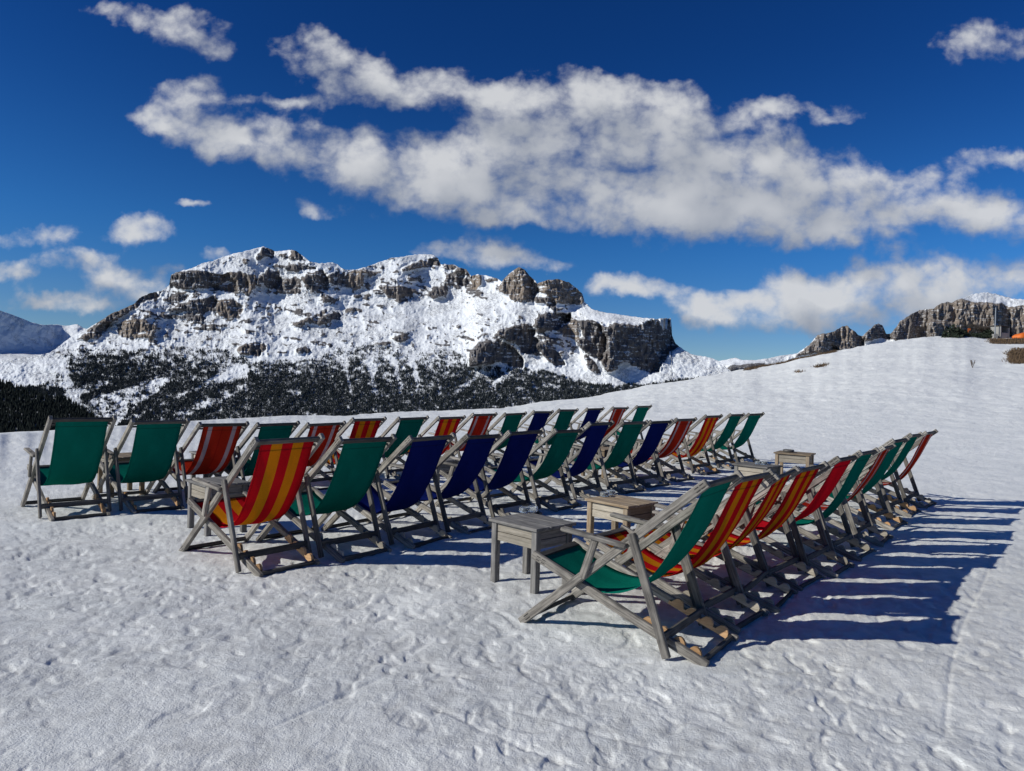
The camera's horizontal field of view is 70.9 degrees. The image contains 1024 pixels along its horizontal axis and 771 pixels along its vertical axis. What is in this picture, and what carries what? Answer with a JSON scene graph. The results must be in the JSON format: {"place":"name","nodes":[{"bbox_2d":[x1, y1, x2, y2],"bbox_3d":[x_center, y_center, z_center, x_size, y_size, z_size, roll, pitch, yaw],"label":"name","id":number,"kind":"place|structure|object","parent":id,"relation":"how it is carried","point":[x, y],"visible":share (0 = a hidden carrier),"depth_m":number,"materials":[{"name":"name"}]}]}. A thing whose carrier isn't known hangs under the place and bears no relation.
{"place":"outdoors","nodes":[
{"label":"outdoors","id":0,"kind":"place"},
{"bbox_2d":[0,384,80,431],"bbox_3d":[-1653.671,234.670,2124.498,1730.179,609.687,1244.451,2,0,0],"label":"forest hill","id":1,"kind":"structure","parent":0,"point":[25,408],"depth_m":1958.94,"materials":[{"name":"green plant"}]},
{"bbox_2d":[0,378,107,432],"bbox_3d":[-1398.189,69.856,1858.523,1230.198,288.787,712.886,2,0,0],"label":"hill forest","id":2,"kind":"object","parent":1,"relation":"on","point":[45,408],"visible":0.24,"depth_m":1929.31,"materials":[{"name":"green plant"}]},
{"bbox_2d":[0,311,84,359],"bbox_3d":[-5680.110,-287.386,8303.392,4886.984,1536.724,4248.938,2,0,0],"label":"snow ridge","id":3,"kind":"structure","parent":0,"point":[20,337],"depth_m":8367.60,"materials":[{"name":"snow"},{"name":"rock"}]},
{"bbox_2d":[0,246,729,425],"bbox_3d":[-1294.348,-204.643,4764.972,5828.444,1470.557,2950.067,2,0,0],"label":"mountain massif","id":4,"kind":"structure","parent":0,"point":[263,304],"depth_m":4262.91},
{"bbox_2d":[19,344,717,425],"bbox_3d":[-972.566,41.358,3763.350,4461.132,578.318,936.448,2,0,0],"label":"mountain forest","id":5,"kind":"object","parent":4,"relation":"on","point":[471,402],"visible":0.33,"depth_m":3809.44,"materials":[{"name":"green plant"}]},
{"bbox_2d":[0,336,1023,770],"bbox_3d":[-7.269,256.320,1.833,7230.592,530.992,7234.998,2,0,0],"label":"snowfield","id":6,"kind":"structure","parent":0,"point":[132,642],"depth_m":4.23,"materials":[{"name":"white snow"}]},
{"bbox_2d":[20,415,116,520],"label":"deck chair","id":7,"kind":"object","parent":6,"relation":"on","point":[79,450],"visible":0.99,"depth_m":7.23,"materials":[{"name":"green fabric"}]},
{"bbox_2d":[97,452,144,497],"bbox_3d":[-4.653,1.062,8.560,0.504,0.471,0.415,2,1,44],"label":"side table","id":8,"kind":"object","parent":6,"relation":"on","point":[126,456],"visible":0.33,"depth_m":8.52,"materials":[{"name":"grey wood"}]},
{"bbox_2d":[92,418,189,513],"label":"deck chair","id":9,"kind":"object","parent":6,"relation":"on","point":[154,451],"visible":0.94,"depth_m":7.71,"materials":[{"name":"green fabric"}]},
{"bbox_2d":[153,421,249,502],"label":"deck chair","id":10,"kind":"object","parent":6,"relation":"on","point":[215,452],"visible":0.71,"depth_m":8.30,"materials":[{"name":"red fabric"}]},
{"bbox_2d":[189,451,232,478],"bbox_3d":[-3.812,1.082,9.159,0.415,0.470,0.511,1,1,-44],"label":"side table","id":11,"kind":"object","parent":6,"relation":"on","point":[193,453],"visible":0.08,"depth_m":9.11,"materials":[{"name":"grey wood"}]},
{"bbox_2d":[185,476,250,536],"bbox_3d":[-2.773,1.129,6.769,0.415,0.470,0.509,1,1,-44],"label":"side table","id":12,"kind":"object","parent":6,"relation":"on","point":[198,490],"visible":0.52,"depth_m":6.71,"materials":[{"name":"grey wood"}]},
{"bbox_2d":[178,433,324,576],"bbox_3d":[-2.105,0.887,5.784,1.191,1.046,0.678,1,1,40],"label":"deck chair","id":13,"kind":"object","parent":6,"relation":"on","point":[274,490],"visible":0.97,"depth_m":5.57,"materials":[{"name":"fabric"}]},
{"bbox_2d":[214,421,299,489],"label":"deck chair","id":14,"kind":"object","parent":6,"relation":"on","point":[275,430],"visible":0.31,"depth_m":8.78,"materials":[{"name":"green fabric"}]},
{"bbox_2d":[294,421,346,489],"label":"deck chair","id":15,"kind":"object","parent":6,"relation":"on","point":[329,431],"visible":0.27,"depth_m":9.43,"materials":[{"name":"red fabric"}]},
{"bbox_2d":[256,434,396,562],"bbox_3d":[-1.629,0.911,6.271,1.191,1.020,0.678,1,0,39],"label":"deck chair","id":16,"kind":"object","parent":6,"relation":"on","point":[355,469],"visible":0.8,"depth_m":6.03,"materials":[{"name":"green fabric"}]},
{"bbox_2d":[304,416,386,482],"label":"deck chair","id":17,"kind":"object","parent":6,"relation":"on","point":[365,428],"visible":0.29,"depth_m":9.93,"materials":[{"name":"orange fabric"}]},
{"bbox_2d":[321,432,455,548],"bbox_3d":[-1.169,0.923,6.779,1.191,1.005,0.678,2,1,36],"label":"deck chair","id":18,"kind":"object","parent":6,"relation":"on","point":[421,463],"visible":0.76,"depth_m":6.54,"materials":[{"name":"blue fabric"}]},
{"bbox_2d":[377,415,428,479],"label":"deck chair","id":19,"kind":"object","parent":6,"relation":"on","point":[407,427],"visible":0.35,"depth_m":10.59,"materials":[{"name":"green fabric"}]},
{"bbox_2d":[388,415,465,467],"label":"deck chair","id":20,"kind":"object","parent":6,"relation":"on","point":[447,426],"visible":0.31,"depth_m":11.24,"materials":[{"name":"orange fabric"}]},
{"bbox_2d":[377,432,503,534],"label":"deck chair","id":21,"kind":"object","parent":6,"relation":"on","point":[462,478],"visible":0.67,"depth_m":7.12,"materials":[{"name":"blue fabric"}]},
{"bbox_2d":[436,456,459,495],"bbox_3d":[-0.952,1.162,9.157,0.415,0.471,0.508,1,1,-44],"label":"side table","id":22,"kind":"object","parent":6,"relation":"on","point":[443,467],"visible":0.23,"depth_m":8.97,"materials":[{"name":"grey wood"}]},
{"bbox_2d":[434,412,497,466],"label":"deck chair","id":23,"kind":"object","parent":6,"relation":"on","point":[480,423],"visible":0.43,"depth_m":11.91,"materials":[{"name":"red fabric"}]},
{"bbox_2d":[434,428,544,517],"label":"deck chair","id":24,"kind":"object","parent":6,"relation":"on","point":[514,458],"visible":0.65,"depth_m":7.90,"materials":[{"name":"blue fabric"}]},
{"bbox_2d":[485,411,526,465],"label":"deck chair","id":25,"kind":"object","parent":6,"relation":"on","point":[511,422],"visible":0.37,"depth_m":12.56,"materials":[{"name":"green fabric"}]},
{"bbox_2d":[491,410,553,458],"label":"deck chair","id":26,"kind":"object","parent":6,"relation":"on","point":[539,420],"visible":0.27,"depth_m":13.25,"materials":[{"name":"blue fabric"}]},
{"bbox_2d":[489,512,575,593],"bbox_3d":[0.141,1.222,5.269,0.415,0.470,0.507,1,1,-44],"label":"side table","id":27,"kind":"object","parent":6,"relation":"on","point":[529,532],"visible":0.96,"depth_m":5.18,"materials":[{"name":"grey wood"}]},
{"bbox_2d":[519,506,529,512],"bbox_3d":[0.097,0.962,5.570,0.084,0.040,0.083,2,0,0],"label":"ashtray","id":28,"kind":"object","parent":27,"relation":"on","point":[524,509],"visible":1,"depth_m":5.54,"materials":[{"name":"clear glass"}]},
{"bbox_2d":[527,505,537,511],"bbox_3d":[0.162,0.964,5.619,0.084,0.040,0.083,2,0,0],"label":"ashtray","id":29,"kind":"object","parent":27,"relation":"on","point":[533,508],"visible":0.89,"depth_m":5.58,"materials":[{"name":"clear glass"}]},
{"bbox_2d":[481,427,584,511],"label":"deck chair","id":30,"kind":"object","parent":6,"relation":"on","point":[556,455],"visible":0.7,"depth_m":8.54,"materials":[{"name":"green fabric"}]},
{"bbox_2d":[524,408,578,454],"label":"deck chair","id":31,"kind":"object","parent":6,"relation":"on","point":[564,418],"visible":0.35,"depth_m":13.94,"materials":[{"name":"green fabric"}]},
{"bbox_2d":[517,420,614,498],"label":"deck chair","id":32,"kind":"object","parent":6,"relation":"on","point":[585,454],"visible":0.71,"depth_m":9.33,"materials":[{"name":"blue fabric"}]},
{"bbox_2d":[544,407,604,451],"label":"deck chair","id":33,"kind":"object","parent":6,"relation":"on","point":[592,415],"visible":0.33,"depth_m":14.69,"materials":[{"name":"blue fabric"}]},
{"bbox_2d":[581,446,618,477],"bbox_3d":[1.387,1.213,11.308,0.415,0.471,0.507,1,1,-44],"label":"side table","id":34,"kind":"object","parent":6,"relation":"on","point":[604,450],"visible":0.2,"depth_m":11.07,"materials":[{"name":"grey wood"}]},
{"bbox_2d":[573,406,628,446],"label":"deck chair","id":35,"kind":"object","parent":6,"relation":"on","point":[617,414],"visible":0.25,"depth_m":15.54,"materials":[{"name":"red fabric"}]},
{"bbox_2d":[556,420,648,493],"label":"deck chair","id":36,"kind":"object","parent":6,"relation":"on","point":[623,445],"visible":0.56,"depth_m":9.94,"materials":[{"name":"green fabric"}]},
{"bbox_2d":[585,494,657,550],"bbox_3d":[0.952,1.237,6.297,0.415,0.470,0.504,1,1,-41],"label":"side table","id":37,"kind":"object","parent":6,"relation":"on","point":[601,507],"visible":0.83,"depth_m":6.22,"materials":[{"name":"brown wood"}]},
{"bbox_2d":[600,491,608,496],"bbox_3d":[0.831,0.977,6.462,0.084,0.040,0.083,2,0,0],"label":"ashtray","id":38,"kind":"object","parent":37,"relation":"on","point":[604,493],"visible":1,"depth_m":6.43,"materials":[{"name":"clear glass"}]},
{"bbox_2d":[606,490,614,494],"bbox_3d":[0.904,0.978,6.577,0.084,0.040,0.083,2,0,0],"label":"ashtray","id":39,"kind":"object","parent":37,"relation":"on","point":[611,492],"visible":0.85,"depth_m":6.54,"materials":[{"name":"clear glass"}]},
{"bbox_2d":[603,405,651,446],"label":"deck chair","id":40,"kind":"object","parent":6,"relation":"on","point":[640,413],"visible":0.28,"depth_m":16.45,"materials":[{"name":"green fabric"}]},
{"bbox_2d":[587,419,673,487],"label":"deck chair","id":41,"kind":"object","parent":6,"relation":"on","point":[644,451],"visible":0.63,"depth_m":10.56,"materials":[{"name":"blue fabric"}]},
{"bbox_2d":[518,470,743,666],"bbox_3d":[0.707,0.987,4.330,1.191,1.013,0.678,2,1,35],"label":"deck chair","id":42,"kind":"object","parent":6,"relation":"on","point":[590,570],"visible":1,"depth_m":4.17,"materials":[{"name":"green fabric"}]},
{"bbox_2d":[613,417,697,481],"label":"deck chair","id":43,"kind":"object","parent":6,"relation":"on","point":[671,445],"visible":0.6,"depth_m":11.26,"materials":[{"name":"plain red canvas"},{"name":"weathered grey wood"},{"name":"dark wood"}]},
{"bbox_2d":[571,468,774,634],"bbox_3d":[1.081,1.010,4.880,1.191,0.974,0.678,2,0,39],"label":"deck chair","id":44,"kind":"object","parent":6,"relation":"on","point":[735,503],"visible":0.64,"depth_m":4.67,"materials":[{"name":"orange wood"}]},
{"bbox_2d":[644,414,722,475],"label":"deck chair","id":45,"kind":"object","parent":6,"relation":"on","point":[702,436],"visible":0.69,"depth_m":12.27,"materials":[{"name":"orange fabric"}]},
{"bbox_2d":[671,413,744,469],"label":"deck chair","id":46,"kind":"object","parent":6,"relation":"on","point":[726,432],"visible":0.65,"depth_m":13.17,"materials":[{"name":"green fabric"}]},
{"bbox_2d":[630,466,799,612],"bbox_3d":[1.431,1.040,5.287,1.191,0.942,0.678,2,1,35],"label":"deck chair","id":47,"kind":"object","parent":6,"relation":"on","point":[772,487],"visible":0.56,"depth_m":5.07,"materials":[{"name":"orange wood"}]},
{"bbox_2d":[695,412,764,462],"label":"deck chair","id":48,"kind":"object","parent":6,"relation":"on","point":[745,432],"visible":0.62,"depth_m":13.93,"materials":[{"name":"green fabric"}]},
{"bbox_2d":[667,461,828,590],"bbox_3d":[1.856,1.049,5.830,1.191,0.937,0.678,2,1,42],"label":"deck chair","id":49,"kind":"object","parent":6,"relation":"on","point":[795,490],"visible":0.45,"depth_m":5.59,"materials":[{"name":"orange fabric"}]},
{"bbox_2d":[732,462,782,475],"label":"side table","id":50,"kind":"object","parent":6,"relation":"on","point":[748,468],"visible":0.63,"depth_m":9.44,"materials":[{"name":"grey wood"}]},
{"bbox_2d":[704,452,859,577],"bbox_3d":[2.282,1.027,6.211,1.191,0.981,0.678,3,0,39],"label":"deck chair","id":51,"kind":"object","parent":6,"relation":"on","point":[832,476],"visible":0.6,"depth_m":5.97,"materials":[{"name":"red fabric"}]},
{"bbox_2d":[774,450,815,473],"bbox_3d":[4.487,1.301,11.428,0.557,0.471,0.415,2,0,33],"label":"side table","id":52,"kind":"object","parent":6,"relation":"on","point":[806,458],"visible":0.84,"depth_m":11.31,"materials":[{"name":"brown wood"}]},
{"bbox_2d":[783,449,793,452],"bbox_3d":[4.412,1.042,11.477,0.170,0.040,0.167,2,0,0],"label":"ashtray","id":53,"kind":"object","parent":52,"relation":"on","point":[788,450],"visible":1,"depth_m":11.41,"materials":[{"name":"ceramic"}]},
{"bbox_2d":[754,447,879,561],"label":"deck chair","id":54,"kind":"object","parent":6,"relation":"on","point":[854,469],"visible":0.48,"depth_m":6.52,"materials":[{"name":"green wood"}]},
{"bbox_2d":[795,443,895,546],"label":"deck chair","id":55,"kind":"object","parent":6,"relation":"on","point":[878,458],"visible":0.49,"depth_m":7.13,"materials":[{"name":"red wood"}]},
{"bbox_2d":[790,436,909,529],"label":"deck chair","id":56,"kind":"object","parent":6,"relation":"on","point":[881,471],"visible":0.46,"depth_m":7.97,"materials":[{"name":"fabric"}]},
{"bbox_2d":[819,432,923,517],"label":"deck chair","id":57,"kind":"object","parent":6,"relation":"on","point":[906,447],"visible":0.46,"depth_m":8.78,"materials":[{"name":"green fabric"}]},
{"bbox_2d":[743,337,1023,372],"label":"dry grass","id":58,"kind":"structure","parent":6,"relation":"on","point":[1014,352],"depth_m":79.27,"materials":[{"name":"brown plant"}]},
{"bbox_2d":[858,429,937,508],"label":"deck chair","id":59,"kind":"object","parent":6,"relation":"on","point":[922,441],"visible":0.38,"depth_m":9.41,"materials":[{"name":"red wood"}]},
{"bbox_2d":[942,324,964,337],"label":"dwarf pine","id":60,"kind":"object","parent":6,"relation":"on","point":[956,332],"visible":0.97,"depth_m":91.47,"materials":[{"name":"green plant"}]},
{"bbox_2d":[950,328,971,336],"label":"dwarf pine","id":61,"kind":"object","parent":6,"relation":"on","point":[966,333],"visible":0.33,"depth_m":92.39,"materials":[{"name":"green plant"}]},
{"bbox_2d":[970,331,983,337],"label":"dwarf pine","id":62,"kind":"object","parent":6,"relation":"on","point":[975,335],"visible":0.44,"depth_m":93.20,"materials":[{"name":"green plant"}]},
{"bbox_2d":[974,332,991,337],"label":"dwarf pine","id":63,"kind":"object","parent":6,"relation":"on","point":[985,335],"visible":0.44,"depth_m":94.44,"materials":[{"name":"green plant"}]},
{"bbox_2d":[983,330,993,336],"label":"dwarf pine","id":64,"kind":"object","parent":6,"relation":"on","point":[988,333],"visible":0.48,"depth_m":95.68,"materials":[{"name":"green plant"}]},
{"bbox_2d":[992,307,997,337],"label":"steel mast","id":65,"kind":"object","parent":6,"relation":"on","point":[994,335],"visible":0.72,"depth_m":94.87,"materials":[{"name":"grey metal"}]},
{"bbox_2d":[989,325,1010,337],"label":"stone hut","id":66,"kind":"object","parent":6,"relation":"on","point":[1002,331],"visible":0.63,"depth_m":95.39,"materials":[{"name":"grey stone"}]},
{"bbox_2d":[1012,332,1023,338],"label":"orange tarpaulin","id":67,"kind":"object","parent":6,"relation":"on","point":[1020,335],"visible":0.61,"depth_m":93.47,"materials":[{"name":"orange fabric"}]},
{"bbox_2d":[0,0,1023,360],"label":"sky","id":68,"kind":"structure","parent":0,"point":[763,179],"materials":[{"name":"blue"}]},
{"bbox_2d":[719,353,796,370],"bbox_3d":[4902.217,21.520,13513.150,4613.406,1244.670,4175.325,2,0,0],"label":"distant snow ridge","id":69,"kind":"structure","parent":0,"point":[732,364],"depth_m":12060.11,"materials":[{"name":"white snow"}]},
{"bbox_2d":[765,292,1023,363],"bbox_3d":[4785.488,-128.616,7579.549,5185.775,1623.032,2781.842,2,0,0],"label":"rocky range","id":70,"kind":"structure","parent":0,"point":[975,313],"depth_m":6955.15,"materials":[{"name":"grey stone"}]}
]}

